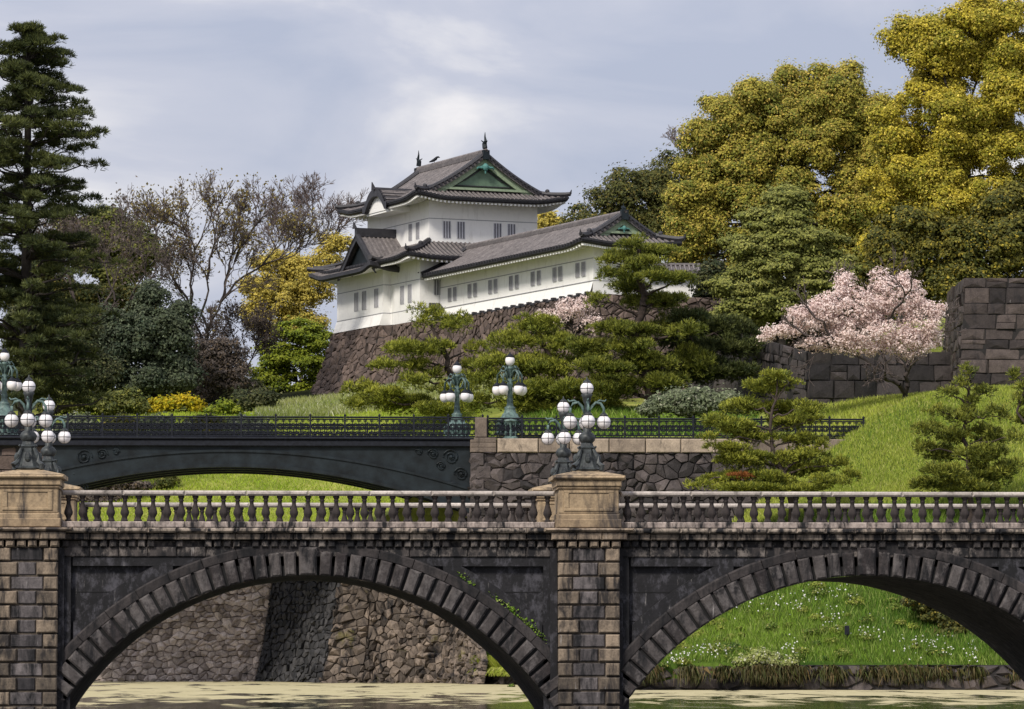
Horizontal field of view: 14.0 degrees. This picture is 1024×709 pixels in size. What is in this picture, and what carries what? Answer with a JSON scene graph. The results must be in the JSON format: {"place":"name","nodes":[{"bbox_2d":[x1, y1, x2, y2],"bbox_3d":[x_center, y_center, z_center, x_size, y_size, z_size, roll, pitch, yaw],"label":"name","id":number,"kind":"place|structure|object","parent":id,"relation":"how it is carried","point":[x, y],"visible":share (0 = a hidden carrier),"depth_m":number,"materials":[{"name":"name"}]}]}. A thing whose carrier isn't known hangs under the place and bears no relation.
{"place":"outdoors","nodes":[
{"label":"outdoors","id":0,"kind":"place"},
{"bbox_2d":[0,296,943,410],"bbox_3d":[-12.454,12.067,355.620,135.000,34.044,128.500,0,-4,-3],"label":"hillside","id":1,"kind":"structure","parent":0,"point":[306,393],"depth_m":303.63,"materials":[{"name":"green plant"}]},
{"bbox_2d":[153,342,270,406],"bbox_3d":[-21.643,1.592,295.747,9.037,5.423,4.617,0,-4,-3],"label":"evergreen tree","id":2,"kind":"object","parent":1,"relation":"on","point":[257,385],"visible":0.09,"depth_m":295.20,"materials":[{"name":"green plant"}]},
{"bbox_2d":[189,295,289,379],"bbox_3d":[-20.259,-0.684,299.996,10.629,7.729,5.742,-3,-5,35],"label":"bare tree","id":3,"kind":"object","parent":1,"relation":"on","point":[257,324],"visible":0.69,"depth_m":298.73,"materials":[{"name":"brown plant"}]},
{"bbox_2d":[246,313,333,392],"bbox_3d":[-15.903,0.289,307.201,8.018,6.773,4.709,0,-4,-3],"label":"maple tree","id":4,"kind":"object","parent":1,"relation":"on","point":[276,367],"visible":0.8,"depth_m":306.32,"materials":[{"name":"green plant"}]},
{"bbox_2d":[233,229,352,346],"bbox_3d":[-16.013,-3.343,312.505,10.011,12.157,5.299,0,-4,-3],"label":"yellow tree","id":5,"kind":"object","parent":1,"relation":"on","point":[296,290],"visible":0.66,"depth_m":311.69,"materials":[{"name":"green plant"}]},
{"bbox_2d":[244,170,369,380],"bbox_3d":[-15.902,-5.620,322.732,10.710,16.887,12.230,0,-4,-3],"label":"bare tree","id":6,"kind":"object","parent":1,"relation":"on","point":[305,194],"visible":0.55,"depth_m":320.96,"materials":[{"name":"brown plant"}]},
{"bbox_2d":[537,210,567,228],"bbox_3d":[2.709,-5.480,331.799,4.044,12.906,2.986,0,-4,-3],"label":"golden bush","id":7,"kind":"object","parent":1,"relation":"on","point":[546,219],"visible":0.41,"depth_m":331.46,"materials":[{"name":"yellow plant"}]},
{"bbox_2d":[552,143,720,267],"bbox_3d":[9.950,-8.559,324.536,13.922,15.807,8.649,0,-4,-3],"label":"evergreen tree","id":8,"kind":"object","parent":1,"relation":"on","point":[645,185],"visible":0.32,"depth_m":322.56,"materials":[{"name":"green plant"}]},
{"bbox_2d":[655,53,899,296],"bbox_3d":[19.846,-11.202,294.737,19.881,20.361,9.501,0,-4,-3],"label":"camphor tree","id":9,"kind":"object","parent":1,"relation":"on","point":[749,138],"visible":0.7,"depth_m":292.28,"materials":[{"name":"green plant"}]},
{"bbox_2d":[0,0,1023,393],"label":"sky","id":10,"kind":"structure","parent":0,"point":[560,92],"materials":[{"name":"grey"}]},
{"bbox_2d":[14,318,1016,528],"bbox_3d":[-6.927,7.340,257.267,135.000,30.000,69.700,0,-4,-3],"label":"ground","id":11,"kind":"structure","parent":0,"point":[497,413],"depth_m":245.62,"materials":[{"name":"green plant"}]},
{"bbox_2d":[0,446,43,471],"bbox_3d":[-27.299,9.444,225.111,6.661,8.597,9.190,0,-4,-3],"label":"bridge abutment","id":12,"kind":"object","parent":11,"relation":"on","point":[7,453],"visible":0.01,"depth_m":221.22,"materials":[{"name":"stone"}]},
{"bbox_2d":[0,413,483,512],"bbox_3d":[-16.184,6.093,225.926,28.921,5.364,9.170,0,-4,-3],"label":"iron bridge","id":13,"kind":"structure","parent":12,"relation":"on","point":[365,459],"depth_m":221.90,"materials":[{"name":"black metal"}]},
{"bbox_2d":[0,347,21,434],"bbox_3d":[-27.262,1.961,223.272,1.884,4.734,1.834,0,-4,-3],"label":"iron bridge lamp","id":14,"kind":"object","parent":13,"relation":"on","point":[11,383],"visible":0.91,"depth_m":223.08,"materials":[{"name":"teal metal"}]},
{"bbox_2d":[440,361,473,435],"bbox_3d":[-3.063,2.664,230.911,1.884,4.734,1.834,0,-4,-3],"label":"iron bridge lamp","id":15,"kind":"object","parent":13,"relation":"on","point":[455,396],"visible":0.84,"depth_m":230.70,"materials":[{"name":"teal metal"}]},
{"bbox_2d":[0,19,128,430],"bbox_3d":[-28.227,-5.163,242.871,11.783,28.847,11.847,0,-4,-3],"label":"conifer tree","id":16,"kind":"object","parent":11,"relation":"on","point":[36,350],"visible":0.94,"depth_m":241.92,"materials":[{"name":"green plant"}]},
{"bbox_2d":[0,303,131,411],"bbox_3d":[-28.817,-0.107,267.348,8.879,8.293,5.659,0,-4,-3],"label":"evergreen tree","id":17,"kind":"object","parent":11,"relation":"on","point":[104,379],"visible":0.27,"depth_m":266.23,"materials":[{"name":"green plant"}]},
{"bbox_2d":[52,409,99,434],"bbox_3d":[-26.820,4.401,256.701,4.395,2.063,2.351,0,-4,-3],"label":"evergreen bush","id":18,"kind":"object","parent":11,"relation":"on","point":[78,420],"visible":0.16,"depth_m":256.14,"materials":[{"name":"green plant"}]},
{"bbox_2d":[32,388,124,417],"bbox_3d":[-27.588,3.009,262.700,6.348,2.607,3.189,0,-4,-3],"label":"evergreen bush","id":19,"kind":"object","parent":11,"relation":"on","point":[96,407],"visible":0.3,"depth_m":262.08,"materials":[{"name":"green plant"}]},
{"bbox_2d":[7,253,157,313],"bbox_3d":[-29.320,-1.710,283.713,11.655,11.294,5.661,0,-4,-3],"label":"evergreen tree","id":20,"kind":"object","parent":11,"relation":"on","point":[123,293],"visible":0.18,"depth_m":282.51,"materials":[{"name":"green plant"}]},
{"bbox_2d":[52,198,170,389],"bbox_3d":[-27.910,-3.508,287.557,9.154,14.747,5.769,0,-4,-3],"label":"tree","id":21,"kind":"object","parent":11,"relation":"on","point":[101,275],"visible":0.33,"depth_m":286.72,"materials":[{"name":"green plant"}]},
{"bbox_2d":[79,480,155,501],"bbox_3d":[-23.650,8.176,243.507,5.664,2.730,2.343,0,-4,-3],"label":"brown shrub","id":22,"kind":"object","parent":11,"relation":"on","point":[138,485],"visible":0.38,"depth_m":243.14,"materials":[{"name":"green plant"}]},
{"bbox_2d":[89,410,147,434],"bbox_3d":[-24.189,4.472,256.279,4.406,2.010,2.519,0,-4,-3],"label":"evergreen bush","id":23,"kind":"object","parent":11,"relation":"on","point":[119,421],"visible":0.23,"depth_m":255.58,"materials":[{"name":"green plant"}]},
{"bbox_2d":[32,176,206,393],"bbox_3d":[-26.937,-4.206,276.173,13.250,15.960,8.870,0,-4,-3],"label":"bare tree","id":24,"kind":"object","parent":11,"relation":"on","point":[72,223],"visible":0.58,"depth_m":276.54,"materials":[{"name":"brown plant"}]},
{"bbox_2d":[103,381,152,415],"bbox_3d":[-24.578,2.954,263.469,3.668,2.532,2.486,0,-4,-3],"label":"evergreen bush","id":25,"kind":"object","parent":11,"relation":"on","point":[134,401],"visible":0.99,"depth_m":262.83,"materials":[{"name":"green plant"}]},
{"bbox_2d":[88,269,208,403],"bbox_3d":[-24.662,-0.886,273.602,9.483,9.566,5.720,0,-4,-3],"label":"evergreen tree","id":26,"kind":"object","parent":11,"relation":"on","point":[157,343],"visible":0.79,"depth_m":272.37,"materials":[{"name":"green plant"}]},
{"bbox_2d":[129,411,194,434],"bbox_3d":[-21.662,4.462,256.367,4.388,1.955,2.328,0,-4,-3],"label":"evergreen bush","id":27,"kind":"object","parent":11,"relation":"on","point":[155,421],"visible":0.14,"depth_m":255.74,"materials":[{"name":"green plant"}]},
{"bbox_2d":[152,476,181,488],"bbox_3d":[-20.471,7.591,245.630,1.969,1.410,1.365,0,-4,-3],"label":"evergreen bush","id":28,"kind":"object","parent":11,"relation":"on","point":[164,482],"visible":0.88,"depth_m":245.37,"materials":[{"name":"green plant"}]},
{"bbox_2d":[147,391,207,412],"bbox_3d":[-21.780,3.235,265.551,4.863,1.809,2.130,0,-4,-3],"label":"yellow shrub","id":29,"kind":"object","parent":11,"relation":"on","point":[178,402],"visible":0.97,"depth_m":265.07,"materials":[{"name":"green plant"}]},
{"bbox_2d":[182,412,228,434],"bbox_3d":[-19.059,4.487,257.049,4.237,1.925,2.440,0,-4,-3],"label":"evergreen bush","id":30,"kind":"object","parent":11,"relation":"on","point":[210,421],"visible":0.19,"depth_m":256.55,"materials":[{"name":"green plant"}]},
{"bbox_2d":[202,396,243,414],"bbox_3d":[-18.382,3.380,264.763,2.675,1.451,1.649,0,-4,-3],"label":"yellow shrub","id":31,"kind":"object","parent":11,"relation":"on","point":[229,407],"visible":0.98,"depth_m":264.40,"materials":[{"name":"green plant"}]},
{"bbox_2d":[111,166,337,395],"bbox_3d":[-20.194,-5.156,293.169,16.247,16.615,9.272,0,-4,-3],"label":"bare tree","id":32,"kind":"object","parent":11,"relation":"on","point":[245,238],"visible":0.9,"depth_m":292.08,"materials":[{"name":"brown plant"}]},
{"bbox_2d":[188,332,260,406],"bbox_3d":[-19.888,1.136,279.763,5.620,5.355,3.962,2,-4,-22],"label":"brown shrub","id":33,"kind":"object","parent":11,"relation":"on","point":[216,355],"visible":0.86,"depth_m":279.24,"materials":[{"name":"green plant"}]},
{"bbox_2d":[221,411,273,434],"bbox_3d":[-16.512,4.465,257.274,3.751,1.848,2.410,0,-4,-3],"label":"evergreen bush","id":34,"kind":"object","parent":11,"relation":"on","point":[244,421],"visible":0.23,"depth_m":256.63,"materials":[{"name":"green plant"}]},
{"bbox_2d":[225,384,285,410],"bbox_3d":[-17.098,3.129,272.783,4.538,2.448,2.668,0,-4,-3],"label":"evergreen bush","id":35,"kind":"object","parent":11,"relation":"on","point":[246,401],"visible":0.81,"depth_m":272.18,"materials":[{"name":"green plant"}]},
{"bbox_2d":[251,373,514,418],"bbox_3d":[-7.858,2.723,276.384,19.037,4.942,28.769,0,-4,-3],"label":"grass","id":36,"kind":"structure","parent":11,"relation":"on","point":[304,405],"depth_m":267.39,"materials":[{"name":"green plant"}]},
{"bbox_2d":[336,300,489,420],"bbox_3d":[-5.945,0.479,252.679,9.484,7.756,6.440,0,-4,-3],"label":"pine tree","id":37,"kind":"object","parent":11,"relation":"on","point":[394,397],"visible":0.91,"depth_m":252.01,"materials":[{"name":"green plant"}]},
{"bbox_2d":[459,310,632,414],"bbox_3d":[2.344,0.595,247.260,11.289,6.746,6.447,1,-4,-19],"label":"pine tree","id":38,"kind":"object","parent":11,"relation":"on","point":[544,391],"visible":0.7,"depth_m":247.21,"materials":[{"name":"green plant"}]},
{"bbox_2d":[535,294,603,396],"bbox_3d":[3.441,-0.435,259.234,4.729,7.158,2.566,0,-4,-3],"label":"cherry tree","id":39,"kind":"object","parent":11,"relation":"on","point":[573,312],"visible":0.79,"depth_m":259.11,"materials":[{"name":"pink plant"}]},
{"bbox_2d":[310,294,873,398],"bbox_3d":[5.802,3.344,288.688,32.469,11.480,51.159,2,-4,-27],"label":"castle rampart","id":40,"kind":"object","parent":11,"relation":"on","point":[349,355],"visible":0.16,"depth_m":287.54,"materials":[{"name":"stone"}]},
{"bbox_2d":[418,203,685,319],"bbox_3d":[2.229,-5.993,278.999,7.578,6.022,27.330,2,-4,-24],"label":"castle gallery","id":41,"kind":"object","parent":40,"relation":"on","point":[545,265],"visible":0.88,"depth_m":275.61,"materials":[{"name":"white paint"}]},
{"bbox_2d":[453,287,456,300],"bbox_3d":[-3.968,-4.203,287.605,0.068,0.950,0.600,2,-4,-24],"label":"window","id":42,"kind":"structure","parent":41,"relation":"in","point":[454,288],"depth_m":287.53,"materials":[{"name":"paint"}]},
{"bbox_2d":[467,284,470,297],"bbox_3d":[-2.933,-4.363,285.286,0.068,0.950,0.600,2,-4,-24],"label":"window","id":43,"kind":"structure","parent":41,"relation":"in","point":[469,285],"depth_m":285.30,"materials":[{"name":"paint"}]},
{"bbox_2d":[473,283,476,296],"bbox_3d":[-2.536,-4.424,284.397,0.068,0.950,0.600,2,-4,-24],"label":"window","id":44,"kind":"structure","parent":41,"relation":"in","point":[474,284],"depth_m":284.32,"materials":[{"name":"paint"}]},
{"bbox_2d":[488,280,491,293],"bbox_3d":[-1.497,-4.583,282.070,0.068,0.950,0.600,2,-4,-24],"label":"window","id":45,"kind":"structure","parent":41,"relation":"in","point":[489,281],"depth_m":282.01,"materials":[{"name":"paint"}]},
{"bbox_2d":[493,279,497,292],"bbox_3d":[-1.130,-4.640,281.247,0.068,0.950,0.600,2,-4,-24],"label":"window","id":46,"kind":"structure","parent":41,"relation":"in","point":[495,281],"depth_m":281.22,"materials":[{"name":"paint"}]},
{"bbox_2d":[509,276,512,289],"bbox_3d":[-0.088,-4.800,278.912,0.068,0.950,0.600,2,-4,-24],"label":"window","id":47,"kind":"structure","parent":41,"relation":"in","point":[510,277],"depth_m":278.82,"materials":[{"name":"paint"}]},
{"bbox_2d":[515,274,518,288],"bbox_3d":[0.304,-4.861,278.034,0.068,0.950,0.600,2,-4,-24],"label":"window","id":48,"kind":"structure","parent":41,"relation":"in","point":[516,276],"depth_m":277.87,"materials":[{"name":"paint"}]},
{"bbox_2d":[531,271,534,285],"bbox_3d":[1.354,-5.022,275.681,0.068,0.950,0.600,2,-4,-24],"label":"window","id":49,"kind":"structure","parent":41,"relation":"in","point":[532,273],"depth_m":275.54,"materials":[{"name":"paint"}]},
{"bbox_2d":[537,270,540,284],"bbox_3d":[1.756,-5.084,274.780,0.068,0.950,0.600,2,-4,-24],"label":"window","id":50,"kind":"structure","parent":41,"relation":"in","point":[539,271],"depth_m":274.67,"materials":[{"name":"paint"}]},
{"bbox_2d":[552,267,556,281],"bbox_3d":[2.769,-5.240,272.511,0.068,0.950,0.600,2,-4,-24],"label":"window","id":51,"kind":"structure","parent":41,"relation":"in","point":[554,270],"depth_m":272.50,"materials":[{"name":"paint"}]},
{"bbox_2d":[558,266,561,280],"bbox_3d":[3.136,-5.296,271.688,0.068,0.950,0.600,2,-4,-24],"label":"window","id":52,"kind":"structure","parent":41,"relation":"in","point":[560,267],"depth_m":271.70,"materials":[{"name":"paint"}]},
{"bbox_2d":[575,262,579,277],"bbox_3d":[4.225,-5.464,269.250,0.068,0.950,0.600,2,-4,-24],"label":"window","id":53,"kind":"structure","parent":41,"relation":"in","point":[577,265],"depth_m":269.19,"materials":[{"name":"paint"}]},
{"bbox_2d":[581,261,585,276],"bbox_3d":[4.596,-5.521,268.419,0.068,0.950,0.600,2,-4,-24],"label":"window","id":54,"kind":"structure","parent":41,"relation":"in","point":[583,264],"depth_m":268.40,"materials":[{"name":"paint"}]},
{"bbox_2d":[489,403,765,436],"bbox_3d":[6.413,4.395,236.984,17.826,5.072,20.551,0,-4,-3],"label":"grass","id":55,"kind":"structure","parent":11,"relation":"on","point":[621,411],"depth_m":240.13,"materials":[{"name":"green plant"}]},
{"bbox_2d":[564,231,718,404],"bbox_3d":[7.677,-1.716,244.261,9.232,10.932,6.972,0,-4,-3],"label":"pine tree","id":56,"kind":"object","parent":11,"relation":"on","point":[639,357],"visible":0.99,"depth_m":243.56,"materials":[{"name":"green plant"}]},
{"bbox_2d":[465,417,844,521],"bbox_3d":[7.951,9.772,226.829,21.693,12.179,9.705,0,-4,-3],"label":"retaining wall","id":57,"kind":"structure","parent":11,"relation":"on","point":[518,464],"depth_m":222.55,"materials":[{"name":"stone"}]},
{"bbox_2d":[492,352,526,437],"bbox_3d":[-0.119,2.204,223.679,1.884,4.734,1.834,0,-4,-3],"label":"iron bridge lamp","id":58,"kind":"object","parent":57,"relation":"on","point":[508,390],"visible":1,"depth_m":223.33,"materials":[{"name":"green metal"}]},
{"bbox_2d":[486,415,864,438],"bbox_3d":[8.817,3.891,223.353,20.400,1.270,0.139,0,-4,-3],"label":"iron railing","id":59,"kind":"object","parent":57,"relation":"on","point":[624,420],"visible":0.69,"depth_m":223.25,"materials":[{"name":"black metal"}]},
{"bbox_2d":[634,383,751,425],"bbox_3d":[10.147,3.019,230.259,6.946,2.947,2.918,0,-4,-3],"label":"flowering shrub","id":60,"kind":"object","parent":11,"relation":"on","point":[688,402],"visible":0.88,"depth_m":229.51,"materials":[{"name":"green plant"}]},
{"bbox_2d":[657,306,766,393],"bbox_3d":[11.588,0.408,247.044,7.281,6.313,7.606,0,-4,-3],"label":"pine tree","id":61,"kind":"object","parent":11,"relation":"on","point":[723,334],"visible":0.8,"depth_m":246.90,"materials":[{"name":"green plant"}]},
{"bbox_2d":[687,248,821,350],"bbox_3d":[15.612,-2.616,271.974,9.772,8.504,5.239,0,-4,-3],"label":"evergreen tree","id":62,"kind":"object","parent":11,"relation":"on","point":[706,272],"visible":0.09,"depth_m":271.07,"materials":[{"name":"green plant"}]},
{"bbox_2d":[698,178,866,344],"bbox_3d":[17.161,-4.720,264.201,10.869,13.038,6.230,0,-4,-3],"label":"layered tree","id":63,"kind":"object","parent":11,"relation":"on","point":[786,242],"visible":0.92,"depth_m":263.00,"materials":[{"name":"green plant"}]},
{"bbox_2d":[686,335,951,405],"bbox_3d":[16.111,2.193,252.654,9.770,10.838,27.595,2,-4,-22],"label":"castle wall","id":64,"kind":"structure","parent":11,"relation":"on","point":[840,377],"depth_m":240.50,"materials":[{"name":"stone"}]},
{"bbox_2d":[756,245,967,398],"bbox_3d":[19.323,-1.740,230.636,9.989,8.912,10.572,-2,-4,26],"label":"cherry tree","id":65,"kind":"object","parent":11,"relation":"on","point":[828,308],"visible":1,"depth_m":229.40,"materials":[{"name":"pink plant"}]},
{"bbox_2d":[800,383,1011,437],"bbox_3d":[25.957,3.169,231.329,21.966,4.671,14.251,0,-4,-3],"label":"grass","id":66,"kind":"structure","parent":11,"relation":"on","point":[869,407],"depth_m":230.15,"materials":[{"name":"green plant"}]},
{"bbox_2d":[838,177,1023,332],"bbox_3d":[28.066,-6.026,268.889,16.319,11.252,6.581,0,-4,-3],"label":"evergreen tree","id":67,"kind":"object","parent":11,"relation":"on","point":[997,233],"visible":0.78,"depth_m":267.50,"materials":[{"name":"green plant"}]},
{"bbox_2d":[852,0,1023,274],"bbox_3d":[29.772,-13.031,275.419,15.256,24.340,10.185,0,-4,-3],"label":"camphor tree","id":68,"kind":"object","parent":11,"relation":"on","point":[965,134],"visible":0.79,"depth_m":273.38,"materials":[{"name":"yellow plant"}]},
{"bbox_2d":[941,278,1023,387],"bbox_3d":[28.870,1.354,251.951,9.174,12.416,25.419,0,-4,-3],"label":"castle wall","id":69,"kind":"structure","parent":11,"relation":"on","point":[990,341],"depth_m":240.42,"materials":[{"name":"grey stone"}]},
{"bbox_2d":[76,681,1023,708],"bbox_3d":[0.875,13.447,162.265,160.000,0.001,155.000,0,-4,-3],"label":"water","id":70,"kind":"structure","parent":0,"point":[192,695],"depth_m":166.71,"materials":[{"name":"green liquid"}]},
{"bbox_2d":[95,578,272,680],"bbox_3d":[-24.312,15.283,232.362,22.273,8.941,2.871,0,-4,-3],"label":"moat wall","id":71,"kind":"structure","parent":70,"relation":"in","point":[220,637],"depth_m":232.57,"materials":[{"name":"stone"}]},
{"bbox_2d":[255,575,340,682],"bbox_3d":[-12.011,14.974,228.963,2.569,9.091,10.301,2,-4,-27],"label":"moat wall","id":72,"kind":"structure","parent":70,"relation":"in","point":[298,627],"depth_m":228.84,"materials":[{"name":"stone"}]},
{"bbox_2d":[319,579,487,683],"bbox_3d":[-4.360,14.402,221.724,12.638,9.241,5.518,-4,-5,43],"label":"moat wall","id":73,"kind":"structure","parent":70,"relation":"in","point":[378,637],"depth_m":223.77,"materials":[{"name":"stone"}]},
{"bbox_2d":[0,469,1023,708],"bbox_3d":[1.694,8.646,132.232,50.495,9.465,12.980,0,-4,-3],"label":"stone bridge","id":74,"kind":"structure","parent":70,"relation":"in","point":[596,589],"depth_m":126.33,"materials":[{"name":"grey stone"}]},
{"bbox_2d":[4,375,52,469],"bbox_3d":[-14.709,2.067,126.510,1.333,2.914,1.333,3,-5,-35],"label":"bridge lamp","id":75,"kind":"object","parent":74,"relation":"on","point":[27,455],"visible":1,"depth_m":126.30,"materials":[{"name":"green metal"}]},
{"bbox_2d":[32,395,70,472],"bbox_3d":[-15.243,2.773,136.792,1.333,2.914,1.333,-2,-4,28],"label":"bridge lamp","id":76,"kind":"object","parent":74,"relation":"on","point":[48,438],"visible":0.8,"depth_m":136.64,"materials":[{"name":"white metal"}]},
{"bbox_2d":[458,572,546,643],"bbox_3d":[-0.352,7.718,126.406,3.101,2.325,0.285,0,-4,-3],"label":"weeds","id":77,"kind":"object","parent":74,"relation":"on","point":[512,611],"visible":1,"depth_m":126.35,"materials":[{"name":"green plant"}]},
{"bbox_2d":[541,396,582,483],"bbox_3d":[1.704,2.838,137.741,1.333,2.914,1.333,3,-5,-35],"label":"bridge lamp","id":78,"kind":"object","parent":74,"relation":"on","point":[563,462],"visible":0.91,"depth_m":137.57,"materials":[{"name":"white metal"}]},
{"bbox_2d":[563,377,610,471],"bbox_3d":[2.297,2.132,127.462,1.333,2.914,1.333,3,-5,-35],"label":"bridge lamp","id":79,"kind":"object","parent":74,"relation":"on","point":[587,457],"visible":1,"depth_m":127.25,"materials":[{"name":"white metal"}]},
{"bbox_2d":[661,123,687,154],"bbox_3d":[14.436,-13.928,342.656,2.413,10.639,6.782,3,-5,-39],"label":"bare tree","id":80,"kind":"object","parent":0,"point":[672,134],"visible":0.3,"depth_m":344.74,"materials":[{"name":"grey plant"}]},
{"bbox_2d":[486,386,1023,682],"bbox_3d":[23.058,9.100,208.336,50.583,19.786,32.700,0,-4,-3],"label":"bank","id":81,"kind":"structure","parent":0,"point":[708,664],"depth_m":196.79,"materials":[{"name":"green plant"}]},
{"bbox_2d":[467,655,509,676],"bbox_3d":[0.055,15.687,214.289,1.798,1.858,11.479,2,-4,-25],"label":"grass tuft","id":82,"kind":"object","parent":81,"relation":"on","point":[495,667],"visible":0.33,"depth_m":215.35,"materials":[{"name":"green plant"}]},
{"bbox_2d":[507,518,996,686],"bbox_3d":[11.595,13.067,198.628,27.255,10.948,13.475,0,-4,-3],"label":"weeds","id":83,"kind":"object","parent":81,"relation":"on","point":[807,630],"visible":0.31,"depth_m":194.88,"materials":[{"name":"green plant"}]},
{"bbox_2d":[484,665,1023,689],"bbox_3d":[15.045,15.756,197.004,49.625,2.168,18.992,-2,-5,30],"label":"bank edging","id":84,"kind":"object","parent":81,"relation":"on","point":[996,680],"visible":0.29,"depth_m":191.88,"materials":[{"name":"stone"}]},
{"bbox_2d":[729,645,804,669],"bbox_3d":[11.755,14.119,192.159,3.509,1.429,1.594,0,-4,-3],"label":"flowering shrub","id":85,"kind":"object","parent":81,"relation":"on","point":[761,656],"visible":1,"depth_m":191.85,"materials":[{"name":"yellow plant"}]},
{"bbox_2d":[683,366,862,521],"bbox_3d":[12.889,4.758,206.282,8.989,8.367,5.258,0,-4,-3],"label":"pine tree","id":86,"kind":"object","parent":81,"relation":"on","point":[795,459],"visible":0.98,"depth_m":205.94,"materials":[{"name":"green plant"}]},
{"bbox_2d":[667,583,977,663],"bbox_3d":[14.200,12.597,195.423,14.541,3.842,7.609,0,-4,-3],"label":"wildflowers","id":87,"kind":"object","parent":81,"relation":"on","point":[805,647],"visible":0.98,"depth_m":193.47,"materials":[{"name":"white plant"}]},
{"bbox_2d":[640,663,1020,687],"bbox_3d":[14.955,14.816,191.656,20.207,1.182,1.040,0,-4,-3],"label":"dry grass","id":88,"kind":"structure","parent":81,"relation":"on","point":[773,672],"depth_m":191.49,"materials":[{"name":"plant"}]},
{"bbox_2d":[844,626,849,640],"bbox_3d":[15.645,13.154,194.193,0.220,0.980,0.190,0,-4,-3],"label":"marker post","id":89,"kind":"object","parent":81,"relation":"on","point":[846,630],"visible":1,"depth_m":194.12,"materials":[{"name":"black metal"}]},
{"bbox_2d":[732,384,1023,521],"bbox_3d":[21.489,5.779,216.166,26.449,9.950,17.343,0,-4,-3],"label":"grass","id":90,"kind":"structure","parent":81,"relation":"on","point":[876,476],"depth_m":218.72,"materials":[{"name":"green plant"}]},
{"bbox_2d":[898,596,971,637],"bbox_3d":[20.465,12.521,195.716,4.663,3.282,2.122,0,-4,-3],"label":"evergreen bush","id":91,"kind":"object","parent":81,"relation":"on","point":[934,615],"visible":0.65,"depth_m":195.09,"materials":[{"name":"green plant"}]},
{"bbox_2d":[907,360,1023,522],"bbox_3d":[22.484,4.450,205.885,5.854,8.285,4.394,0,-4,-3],"label":"pine tree","id":92,"kind":"object","parent":81,"relation":"on","point":[980,473],"visible":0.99,"depth_m":205.36,"materials":[{"name":"green plant"}]},
{"bbox_2d":[1006,365,1023,428],"bbox_3d":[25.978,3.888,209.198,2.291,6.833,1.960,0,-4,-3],"label":"pine tree","id":93,"kind":"object","parent":81,"relation":"on","point":[1013,372],"visible":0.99,"depth_m":209.26,"materials":[{"name":"green plant"}]},
{"label":"terrace","id":94,"kind":"structure","parent":0,"visible":0},
{"bbox_2d":[307,134,571,333],"bbox_3d":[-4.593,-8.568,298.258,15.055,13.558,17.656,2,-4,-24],"label":"castle turret","id":95,"kind":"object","parent":94,"relation":"on","point":[423,217],"visible":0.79,"depth_m":293.81,"materials":[{"name":"white paint"}]},
{"bbox_2d":[354,292,358,311],"bbox_3d":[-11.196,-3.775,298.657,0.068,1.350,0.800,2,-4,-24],"label":"window","id":96,"kind":"structure","parent":95,"relation":"in","point":[356,295],"depth_m":298.62,"materials":[{"name":"paint"}]},
{"bbox_2d":[362,291,366,309],"bbox_3d":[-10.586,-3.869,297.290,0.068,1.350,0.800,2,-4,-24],"label":"window","id":97,"kind":"structure","parent":95,"relation":"in","point":[364,293],"depth_m":297.24,"materials":[{"name":"paint"}]},
{"bbox_2d":[374,288,378,307],"bbox_3d":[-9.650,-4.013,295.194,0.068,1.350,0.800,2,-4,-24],"label":"window","id":98,"kind":"structure","parent":95,"relation":"in","point":[376,291],"depth_m":295.14,"materials":[{"name":"paint"}]},
{"bbox_2d":[400,286,403,304],"bbox_3d":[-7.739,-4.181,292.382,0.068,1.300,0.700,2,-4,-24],"label":"window","id":99,"kind":"structure","parent":95,"relation":"in","point":[401,287],"depth_m":292.35,"materials":[{"name":"paint"}]},
{"bbox_2d":[408,224,411,240],"bbox_3d":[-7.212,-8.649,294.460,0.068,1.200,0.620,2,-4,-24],"label":"window","id":100,"kind":"structure","parent":95,"relation":"in","point":[409,225],"depth_m":294.53,"materials":[{"name":"paint"}]},
{"bbox_2d":[408,284,411,302],"bbox_3d":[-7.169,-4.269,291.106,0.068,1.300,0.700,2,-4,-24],"label":"window","id":101,"kind":"structure","parent":95,"relation":"in","point":[410,285],"depth_m":290.92,"materials":[{"name":"paint"}]},
{"bbox_2d":[416,222,419,238],"bbox_3d":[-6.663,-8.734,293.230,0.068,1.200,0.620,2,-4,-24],"label":"window","id":102,"kind":"structure","parent":95,"relation":"in","point":[417,223],"depth_m":293.10,"materials":[{"name":"paint"}]},
{"bbox_2d":[434,279,439,294],"bbox_3d":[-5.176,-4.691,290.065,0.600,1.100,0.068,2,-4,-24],"label":"window","id":103,"kind":"structure","parent":95,"relation":"in","point":[436,281],"depth_m":290.07,"materials":[{"name":"grey"}]},
{"bbox_2d":[443,221,450,237],"bbox_3d":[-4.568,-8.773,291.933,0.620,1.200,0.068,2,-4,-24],"label":"window","id":104,"kind":"structure","parent":95,"relation":"in","point":[446,224],"depth_m":291.92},
{"bbox_2d":[457,222,464,238],"bbox_3d":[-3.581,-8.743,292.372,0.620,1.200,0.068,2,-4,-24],"label":"window","id":105,"kind":"structure","parent":95,"relation":"in","point":[460,225],"depth_m":292.35,"materials":[{"name":"grey"}]},
{"bbox_2d":[494,223,501,237],"bbox_3d":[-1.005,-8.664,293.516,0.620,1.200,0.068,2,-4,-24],"label":"window","id":106,"kind":"structure","parent":95,"relation":"in","point":[497,226],"depth_m":293.56,"materials":[{"name":"grey"}]},
{"bbox_2d":[507,224,515,235],"bbox_3d":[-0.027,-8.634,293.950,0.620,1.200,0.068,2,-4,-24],"label":"window","id":107,"kind":"structure","parent":95,"relation":"in","point":[511,228],"depth_m":293.92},
{"bbox_2d":[651,263,699,296],"bbox_3d":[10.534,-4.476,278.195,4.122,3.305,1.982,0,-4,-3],"label":"plaster wall","id":108,"kind":"structure","parent":94,"relation":"on","point":[689,267],"depth_m":278.01,"materials":[{"name":"paint"}]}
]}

